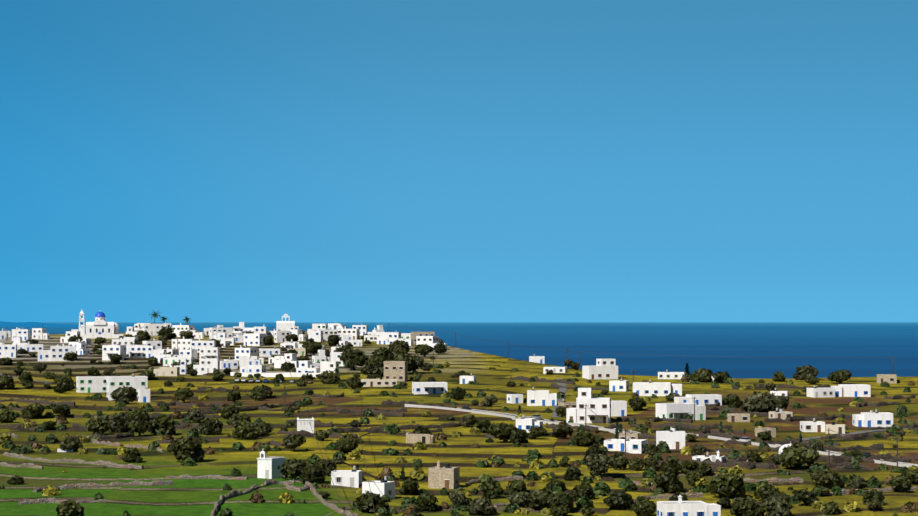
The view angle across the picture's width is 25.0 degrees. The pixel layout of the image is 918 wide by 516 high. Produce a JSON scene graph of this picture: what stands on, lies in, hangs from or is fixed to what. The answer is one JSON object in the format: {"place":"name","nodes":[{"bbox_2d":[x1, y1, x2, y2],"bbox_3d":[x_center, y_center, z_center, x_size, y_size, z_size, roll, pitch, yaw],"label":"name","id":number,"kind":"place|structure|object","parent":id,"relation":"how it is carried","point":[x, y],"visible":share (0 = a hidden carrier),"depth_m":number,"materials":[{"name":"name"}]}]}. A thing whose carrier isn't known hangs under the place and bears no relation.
{"place":"outdoors","nodes":[
{"label":"outdoors","id":0,"kind":"place"},
{"bbox_2d":[0,331,917,515],"bbox_3d":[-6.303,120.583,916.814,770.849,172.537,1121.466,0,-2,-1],"label":"terrain ground","id":1,"kind":"structure","parent":0,"point":[189,497],"depth_m":589.82,"materials":[{"name":"green plant"}]},
{"bbox_2d":[0,343,16,357],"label":"village house","id":2,"kind":"structure","parent":1,"relation":"on","point":[9,351],"depth_m":1068.02,"materials":[{"name":"white paint"}]},
{"bbox_2d":[12,327,29,340],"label":"village house","id":3,"kind":"structure","parent":1,"relation":"on","point":[24,334],"depth_m":1197.48,"materials":[{"name":"white paint"}]},
{"bbox_2d":[12,337,29,349],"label":"village house","id":4,"kind":"structure","parent":1,"relation":"on","point":[17,341],"depth_m":1123.28,"materials":[{"name":"white paint"}]},
{"bbox_2d":[18,342,42,351],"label":"village house","id":5,"kind":"structure","parent":1,"relation":"on","point":[28,347],"depth_m":1107.16,"materials":[{"name":"white paint"}]},
{"bbox_2d":[32,328,49,338],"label":"village house","id":6,"kind":"structure","parent":1,"relation":"on","point":[36,333],"depth_m":1210.01,"materials":[{"name":"white paint"}]},
{"bbox_2d":[38,344,75,360],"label":"village house","id":7,"kind":"structure","parent":1,"relation":"on","point":[55,353],"depth_m":1044.67,"materials":[{"name":"white paint"}]},
{"bbox_2d":[60,329,79,342],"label":"village house","id":8,"kind":"structure","parent":1,"relation":"on","point":[68,335],"depth_m":1179.39,"materials":[{"name":"white paint"}]},
{"bbox_2d":[76,343,89,354],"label":"village house","id":9,"kind":"structure","parent":1,"relation":"on","point":[81,349],"depth_m":1087.66,"materials":[{"name":"white paint"}]},
{"bbox_2d":[76,376,105,392],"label":"house","id":10,"kind":"structure","parent":1,"relation":"on","point":[90,384],"depth_m":830.02,"materials":[{"name":"white paint"}]},
{"bbox_2d":[78,310,122,337],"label":"church","id":11,"kind":"structure","parent":1,"relation":"on","point":[99,326],"depth_m":1225.38,"materials":[{"name":"white paint"}]},
{"bbox_2d":[102,343,125,360],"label":"village house","id":12,"kind":"structure","parent":1,"relation":"on","point":[108,351],"depth_m":1050.34,"materials":[{"name":"white paint"}]},
{"bbox_2d":[112,336,135,353],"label":"village house","id":13,"kind":"structure","parent":1,"relation":"on","point":[128,343],"depth_m":1097.52,"materials":[{"name":"white paint"}]},
{"bbox_2d":[106,373,147,400],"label":"house","id":14,"kind":"structure","parent":1,"relation":"on","point":[113,383],"depth_m":780.21,"materials":[{"name":"white paint"}]},
{"bbox_2d":[138,387,149,401],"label":"house","id":15,"kind":"structure","parent":1,"relation":"on","point":[144,395],"depth_m":756.77,"materials":[{"name":"white paint"}]},
{"bbox_2d":[130,346,166,357],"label":"village house","id":16,"kind":"structure","parent":1,"relation":"on","point":[143,351],"depth_m":1058.05,"materials":[{"name":"white paint"}]},
{"bbox_2d":[135,339,161,348],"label":"village house","id":17,"kind":"structure","parent":1,"relation":"on","point":[157,344],"depth_m":1086.04,"materials":[{"name":"white paint"}]},
{"bbox_2d":[142,324,171,335],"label":"village house","id":18,"kind":"structure","parent":1,"relation":"on","point":[152,329],"depth_m":1245.77,"materials":[{"name":"white paint"}]},
{"bbox_2d":[154,352,172,362],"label":"village house","id":19,"kind":"structure","parent":1,"relation":"on","point":[159,357],"depth_m":1029.72,"materials":[{"name":"white paint"}]},
{"bbox_2d":[154,365,179,375],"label":"village house","id":20,"kind":"structure","parent":1,"relation":"on","point":[171,370],"depth_m":927.34,"materials":[{"name":"beige paint"}]},
{"bbox_2d":[163,354,193,365],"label":"village house","id":21,"kind":"structure","parent":1,"relation":"on","point":[167,361],"depth_m":1009.57,"materials":[{"name":"white paint"}]},
{"bbox_2d":[174,359,186,373],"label":"village house","id":22,"kind":"structure","parent":1,"relation":"on","point":[183,366],"depth_m":948.86,"materials":[{"name":"white paint"}]},
{"bbox_2d":[172,337,197,349],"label":"village house","id":23,"kind":"structure","parent":1,"relation":"on","point":[183,343],"depth_m":1116.51,"materials":[{"name":"white paint"}]},
{"bbox_2d":[173,347,196,358],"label":"village house","id":24,"kind":"structure","parent":1,"relation":"on","point":[188,352],"depth_m":1037.71,"materials":[{"name":"white paint"}]},
{"bbox_2d":[172,323,199,336],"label":"village house","id":25,"kind":"structure","parent":1,"relation":"on","point":[177,329],"depth_m":1235.24,"materials":[{"name":"white paint"}]},
{"bbox_2d":[193,330,204,338],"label":"village house","id":26,"kind":"structure","parent":1,"relation":"on","point":[198,335],"depth_m":1215.60,"materials":[{"name":"white paint"}]},
{"bbox_2d":[191,338,215,352],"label":"village house","id":27,"kind":"structure","parent":1,"relation":"on","point":[197,344],"depth_m":1103.85,"materials":[{"name":"white paint"}]},
{"bbox_2d":[193,356,219,374],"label":"village house","id":28,"kind":"structure","parent":1,"relation":"on","point":[207,365],"depth_m":945.88,"materials":[{"name":"white paint"}]},
{"bbox_2d":[199,345,219,358],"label":"village house","id":29,"kind":"structure","parent":1,"relation":"on","point":[211,352],"depth_m":1036.42,"materials":[{"name":"white paint"}]},
{"bbox_2d":[209,325,241,338],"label":"village house","id":30,"kind":"structure","parent":1,"relation":"on","point":[228,332],"depth_m":1216.43,"materials":[{"name":"white paint"}]},
{"bbox_2d":[216,333,234,344],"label":"village house","id":31,"kind":"structure","parent":1,"relation":"on","point":[222,336],"depth_m":1160.35,"materials":[{"name":"white paint"}]},
{"bbox_2d":[220,357,237,368],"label":"village house","id":32,"kind":"structure","parent":1,"relation":"on","point":[231,363],"depth_m":986.51,"materials":[{"name":"white paint"}]},
{"bbox_2d":[235,345,256,359],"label":"village house","id":33,"kind":"structure","parent":1,"relation":"on","point":[241,351],"depth_m":1042.43,"materials":[{"name":"white paint"}]},
{"bbox_2d":[240,356,259,365],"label":"village house","id":34,"kind":"structure","parent":1,"relation":"on","point":[244,361],"depth_m":998.36,"materials":[{"name":"white paint"}]},
{"bbox_2d":[240,363,265,372],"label":"village house","id":35,"kind":"structure","parent":1,"relation":"on","point":[256,367],"depth_m":935.63,"materials":[{"name":"white paint"}]},
{"bbox_2d":[244,333,265,345],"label":"village house","id":36,"kind":"structure","parent":1,"relation":"on","point":[253,339],"depth_m":1154.59,"materials":[{"name":"white paint"}]},
{"bbox_2d":[254,325,265,333],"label":"village house","id":37,"kind":"structure","parent":1,"relation":"on","point":[262,330],"depth_m":1223.59,"materials":[{"name":"white paint"}]},
{"bbox_2d":[259,346,279,356],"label":"village house","id":38,"kind":"structure","parent":1,"relation":"on","point":[266,352],"depth_m":1077.32,"materials":[{"name":"white paint"}]},
{"bbox_2d":[257,451,285,478],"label":"chapel","id":39,"kind":"object","parent":1,"relation":"on","point":[269,467],"depth_m":499.82,"materials":[{"name":"white paint"}]},
{"bbox_2d":[230,372,320,376],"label":"retaining wall","id":40,"kind":"structure","parent":1,"relation":"on","point":[285,374],"depth_m":926.33,"materials":[{"name":"white paint"}]},
{"bbox_2d":[274,328,289,342],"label":"village house","id":41,"kind":"structure","parent":1,"relation":"on","point":[279,336],"depth_m":1182.88,"materials":[{"name":"white paint"}]},
{"bbox_2d":[276,314,294,330],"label":"church","id":42,"kind":"structure","parent":1,"relation":"on","point":[282,325],"depth_m":1288.88,"materials":[{"name":"white paint"}]},
{"bbox_2d":[274,353,298,368],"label":"village house","id":43,"kind":"structure","parent":1,"relation":"on","point":[288,358],"depth_m":976.65,"materials":[{"name":"white paint"}]},
{"bbox_2d":[280,341,296,348],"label":"village house","id":44,"kind":"structure","parent":1,"relation":"on","point":[291,345],"depth_m":1117.78,"materials":[{"name":"white paint"}]},
{"bbox_2d":[285,328,306,340],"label":"village house","id":45,"kind":"structure","parent":1,"relation":"on","point":[300,335],"depth_m":1191.82,"materials":[{"name":"white paint"}]},
{"bbox_2d":[287,348,305,356],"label":"village house","id":46,"kind":"structure","parent":1,"relation":"on","point":[301,351],"depth_m":1075.65,"materials":[{"name":"beige paint"}]},
{"bbox_2d":[297,417,313,432],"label":"dovecote","id":47,"kind":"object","parent":1,"relation":"on","point":[303,424],"depth_m":610.24,"materials":[{"name":"white paint"}]},
{"bbox_2d":[296,361,319,372],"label":"village house","id":48,"kind":"structure","parent":1,"relation":"on","point":[305,366],"depth_m":936.62,"materials":[{"name":"white paint"}]},
{"bbox_2d":[308,331,322,341],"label":"village house","id":49,"kind":"structure","parent":1,"relation":"on","point":[316,336],"depth_m":1185.54,"materials":[{"name":"white paint"}]},
{"bbox_2d":[307,324,326,333],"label":"village house","id":50,"kind":"structure","parent":1,"relation":"on","point":[315,327],"depth_m":1252.71,"materials":[{"name":"white paint"}]},
{"bbox_2d":[312,350,329,362],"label":"village house","id":51,"kind":"structure","parent":1,"relation":"on","point":[320,356],"depth_m":1017.86,"materials":[{"name":"white paint"}]},
{"bbox_2d":[317,327,337,340],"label":"village house","id":52,"kind":"structure","parent":1,"relation":"on","point":[327,332],"depth_m":1196.39,"materials":[{"name":"white paint"}]},
{"bbox_2d":[320,359,338,373],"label":"village house","id":53,"kind":"structure","parent":1,"relation":"on","point":[328,365],"depth_m":929.45,"materials":[{"name":"white paint"}]},
{"bbox_2d":[330,352,344,365],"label":"village house","id":54,"kind":"structure","parent":1,"relation":"on","point":[335,356],"depth_m":999.93,"materials":[{"name":"white paint"}]},
{"bbox_2d":[331,466,361,487],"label":"house","id":55,"kind":"structure","parent":1,"relation":"on","point":[350,478],"depth_m":485.73,"materials":[{"name":"white paint"}]},
{"bbox_2d":[338,326,359,339],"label":"village house","id":56,"kind":"structure","parent":1,"relation":"on","point":[355,333],"depth_m":1204.49,"materials":[{"name":"white paint"}]},
{"bbox_2d":[342,340,362,345],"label":"village house","id":57,"kind":"structure","parent":1,"relation":"on","point":[356,342],"depth_m":1150.22,"materials":[{"name":"white paint"}]},
{"bbox_2d":[352,323,367,334],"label":"village house","id":58,"kind":"structure","parent":1,"relation":"on","point":[363,329],"depth_m":1242.65,"materials":[{"name":"white paint"}]},
{"bbox_2d":[364,333,378,340],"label":"village house","id":59,"kind":"structure","parent":1,"relation":"on","point":[369,337],"depth_m":1191.02,"materials":[{"name":"white paint"}]},
{"bbox_2d":[362,476,394,498],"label":"house","id":60,"kind":"structure","parent":1,"relation":"on","point":[384,487],"depth_m":465.21,"materials":[{"name":"white paint"}]},
{"bbox_2d":[361,377,396,386],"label":"house","id":61,"kind":"structure","parent":1,"relation":"on","point":[380,382],"depth_m":845.05,"materials":[{"name":"beige paint"}]},
{"bbox_2d":[377,331,400,344],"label":"village house","id":62,"kind":"structure","parent":1,"relation":"on","point":[385,337],"depth_m":1166.30,"materials":[{"name":"white paint"}]},
{"bbox_2d":[384,361,407,381],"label":"house","id":63,"kind":"structure","parent":1,"relation":"on","point":[398,370],"depth_m":877.78,"materials":[{"name":"beige stone"}]},
{"bbox_2d":[389,338,412,345],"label":"village house","id":64,"kind":"structure","parent":1,"relation":"on","point":[409,341],"depth_m":1154.97,"materials":[{"name":"white paint"}]},
{"bbox_2d":[406,432,434,443],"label":"house","id":65,"kind":"structure","parent":1,"relation":"on","point":[423,438],"depth_m":581.70,"materials":[{"name":"beige"}]},
{"bbox_2d":[411,332,434,343],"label":"village house","id":66,"kind":"structure","parent":1,"relation":"on","point":[414,335],"depth_m":1176.39,"materials":[{"name":"beige paint"}]},
{"bbox_2d":[416,336,438,344],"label":"village house","id":67,"kind":"structure","parent":1,"relation":"on","point":[424,340],"depth_m":1133.91,"materials":[{"name":"white paint"}]},
{"bbox_2d":[412,382,446,394],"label":"house","id":68,"kind":"structure","parent":1,"relation":"on","point":[424,388],"depth_m":794.45,"materials":[{"name":"white paint"}]},
{"bbox_2d":[428,460,459,488],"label":"house","id":69,"kind":"structure","parent":1,"relation":"on","point":[447,476],"depth_m":482.50,"materials":[{"name":"beige stone"}]},
{"bbox_2d":[0,432,915,515],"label":"field stone walls","id":70,"kind":"structure","parent":1,"relation":"on","point":[309,486],"depth_m":483.28,"materials":[{"name":"grey stone"}]},
{"bbox_2d":[0,326,917,515],"bbox_3d":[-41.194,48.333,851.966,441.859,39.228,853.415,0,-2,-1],"label":"broadleaf trees","id":71,"kind":"object","parent":1,"relation":"on","point":[598,460],"visible":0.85,"depth_m":576.28,"materials":[{"name":"green plant"}]},
{"bbox_2d":[0,362,917,515],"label":"bushes","id":72,"kind":"object","parent":1,"relation":"on","point":[410,506],"visible":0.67,"depth_m":555.19,"materials":[{"name":"green plant"}]},
{"bbox_2d":[0,376,917,471],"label":"terrace stone walls","id":73,"kind":"structure","parent":1,"relation":"on","point":[841,462],"depth_m":628.32,"materials":[{"name":"stone"}]},
{"bbox_2d":[460,373,475,383],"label":"house","id":74,"kind":"structure","parent":1,"relation":"on","point":[465,379],"depth_m":859.54,"materials":[{"name":"white paint"}]},
{"bbox_2d":[149,310,801,481],"bbox_3d":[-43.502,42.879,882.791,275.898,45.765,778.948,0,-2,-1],"label":"tree","id":75,"kind":"object","parent":1,"relation":"on","point":[686,372],"visible":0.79,"depth_m":613.93,"materials":[{"name":"green plant"}]},
{"bbox_2d":[507,394,522,403],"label":"house","id":76,"kind":"structure","parent":1,"relation":"on","point":[514,398],"depth_m":732.58,"materials":[{"name":"white paint"}]},
{"bbox_2d":[516,415,542,432],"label":"house","id":77,"kind":"structure","parent":1,"relation":"on","point":[523,423],"depth_m":615.97,"materials":[{"name":"white paint"}]},
{"bbox_2d":[529,354,544,363],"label":"house","id":78,"kind":"structure","parent":1,"relation":"on","point":[537,359],"depth_m":992.95,"materials":[{"name":"white paint"}]},
{"bbox_2d":[527,387,556,405],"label":"house","id":79,"kind":"structure","parent":1,"relation":"on","point":[540,398],"depth_m":719.18,"materials":[{"name":"white paint"}]},
{"bbox_2d":[543,367,566,373],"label":"house","id":80,"kind":"structure","parent":1,"relation":"on","point":[557,369],"depth_m":890.11,"materials":[{"name":"white paint"}]},
{"bbox_2d":[558,399,575,407],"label":"house","id":81,"kind":"structure","parent":1,"relation":"on","point":[568,404],"depth_m":692.96,"materials":[{"name":"beige stone"}]},
{"bbox_2d":[566,388,610,423],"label":"house","id":82,"kind":"structure","parent":1,"relation":"on","point":[600,407],"depth_m":649.77,"materials":[{"name":"white paint"}]},
{"bbox_2d":[582,359,617,378],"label":"house","id":83,"kind":"structure","parent":1,"relation":"on","point":[605,369],"depth_m":851.28,"materials":[{"name":"white paint"}]},
{"bbox_2d":[611,400,626,415],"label":"house","id":84,"kind":"structure","parent":1,"relation":"on","point":[618,408],"depth_m":674.36,"materials":[{"name":"white paint"}]},
{"bbox_2d":[609,378,628,390],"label":"house","id":85,"kind":"structure","parent":1,"relation":"on","point":[619,385],"depth_m":784.35,"materials":[{"name":"white paint"}]},
{"bbox_2d":[604,436,646,453],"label":"house","id":86,"kind":"structure","parent":1,"relation":"on","point":[635,446],"depth_m":560.91,"materials":[{"name":"white paint"}]},
{"bbox_2d":[619,430,638,438],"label":"house","id":87,"kind":"structure","parent":1,"relation":"on","point":[631,435],"depth_m":586.25,"materials":[{"name":"beige stone"}]},
{"bbox_2d":[633,379,681,395],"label":"house","id":88,"kind":"structure","parent":1,"relation":"on","point":[650,388],"depth_m":764.42,"materials":[{"name":"white paint"}]},
{"bbox_2d":[656,427,684,448],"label":"house","id":89,"kind":"structure","parent":1,"relation":"on","point":[672,438],"depth_m":568.38,"materials":[{"name":"white paint"}]},
{"bbox_2d":[658,370,683,378],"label":"house","id":90,"kind":"structure","parent":1,"relation":"on","point":[670,375],"depth_m":851.12,"materials":[{"name":"white paint"}]},
{"bbox_2d":[656,403,705,419],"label":"house","id":91,"kind":"structure","parent":1,"relation":"on","point":[674,410],"depth_m":661.06,"materials":[{"name":"white paint"}]},
{"bbox_2d":[657,495,720,515],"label":"house","id":92,"kind":"structure","parent":1,"relation":"on","point":[679,507],"depth_m":428.50,"materials":[{"name":"white paint"}]},
{"bbox_2d":[674,394,721,405],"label":"house","id":93,"kind":"structure","parent":1,"relation":"on","point":[702,399],"depth_m":722.68,"materials":[{"name":"white paint"}]},
{"bbox_2d":[692,451,725,462],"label":"house","id":94,"kind":"structure","parent":1,"relation":"on","point":[713,458],"depth_m":535.92,"materials":[{"name":"white paint"}]},
{"bbox_2d":[727,413,749,421],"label":"house","id":95,"kind":"structure","parent":1,"relation":"on","point":[738,417],"depth_m":653.88,"materials":[{"name":"beige stone"}]},
{"bbox_2d":[755,427,775,436],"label":"house","id":96,"kind":"structure","parent":1,"relation":"on","point":[772,432],"depth_m":602.14,"materials":[{"name":"beige stone"}]},
{"bbox_2d":[770,388,788,396],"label":"house","id":97,"kind":"structure","parent":1,"relation":"on","point":[775,392],"depth_m":753.78,"materials":[{"name":"white paint"}]},
{"bbox_2d":[769,408,792,419],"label":"house","id":98,"kind":"structure","parent":1,"relation":"on","point":[780,413],"depth_m":664.72,"materials":[{"name":"beige paint"}]},
{"bbox_2d":[800,418,824,431],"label":"house","id":99,"kind":"structure","parent":1,"relation":"on","point":[812,426],"depth_m":619.82,"materials":[{"name":"white paint"}]},
{"bbox_2d":[807,385,834,397],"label":"house","id":100,"kind":"structure","parent":1,"relation":"on","point":[815,392],"depth_m":760.67,"materials":[{"name":"white paint"}]},
{"bbox_2d":[826,422,845,433],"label":"house","id":101,"kind":"structure","parent":1,"relation":"on","point":[838,428],"depth_m":614.41,"materials":[{"name":"beige paint"}]},
{"bbox_2d":[831,384,870,396],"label":"house","id":102,"kind":"structure","parent":1,"relation":"on","point":[852,390],"depth_m":764.58,"materials":[{"name":"white paint"}]},
{"bbox_2d":[852,409,892,426],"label":"house","id":103,"kind":"structure","parent":1,"relation":"on","point":[871,418],"depth_m":638.31,"materials":[{"name":"white paint"}]},
{"bbox_2d":[876,374,896,383],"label":"house","id":104,"kind":"structure","parent":1,"relation":"on","point":[888,378],"depth_m":837.55,"materials":[{"name":"beige paint"}]},
{"bbox_2d":[0,322,917,377],"bbox_3d":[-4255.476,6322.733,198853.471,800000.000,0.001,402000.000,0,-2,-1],"label":"sea water","id":105,"kind":"structure","parent":0,"point":[825,349],"depth_m":25231.79,"materials":[{"name":"blue liquid"}]},
{"bbox_2d":[0,321,85,326],"bbox_3d":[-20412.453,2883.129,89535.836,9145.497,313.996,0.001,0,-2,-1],"label":"island","id":106,"kind":"structure","parent":105,"relation":"in","point":[18,324],"depth_m":89577.03,"materials":[{"name":"blue"}]},
{"bbox_2d":[0,0,917,321],"label":"sky","id":107,"kind":"structure","parent":0,"point":[197,160],"materials":[{"name":"blue"}]},
{"bbox_2d":[405,404,582,424],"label":"road","id":108,"kind":"structure","parent":0,"point":[512,416],"depth_m":686.49,"materials":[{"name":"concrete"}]},
{"bbox_2d":[552,379,566,416],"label":"road","id":109,"kind":"structure","parent":0,"point":[564,390],"depth_m":772.76,"materials":[{"name":"grey asphalt"}]},
{"bbox_2d":[568,423,640,433],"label":"road","id":110,"kind":"structure","parent":0,"point":[606,429],"depth_m":620.13,"materials":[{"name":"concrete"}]},
{"bbox_2d":[685,433,917,466],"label":"road","id":111,"kind":"structure","parent":0,"point":[900,464],"depth_m":556.82,"materials":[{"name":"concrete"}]},
{"bbox_2d":[802,427,917,440],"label":"road","id":112,"kind":"structure","parent":0,"point":[856,433],"depth_m":617.74,"materials":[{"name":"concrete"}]},
{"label":"utility pole","id":113,"kind":"object","parent":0,"visible":0},
{"bbox_2d":[266,327,375,515],"bbox_3d":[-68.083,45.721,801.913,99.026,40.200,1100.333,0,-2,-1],"label":"power line","id":114,"kind":"object","parent":113,"relation":"attached to","point":[318,445],"visible":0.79,"depth_m":524.64,"materials":[{"name":"black metal"}]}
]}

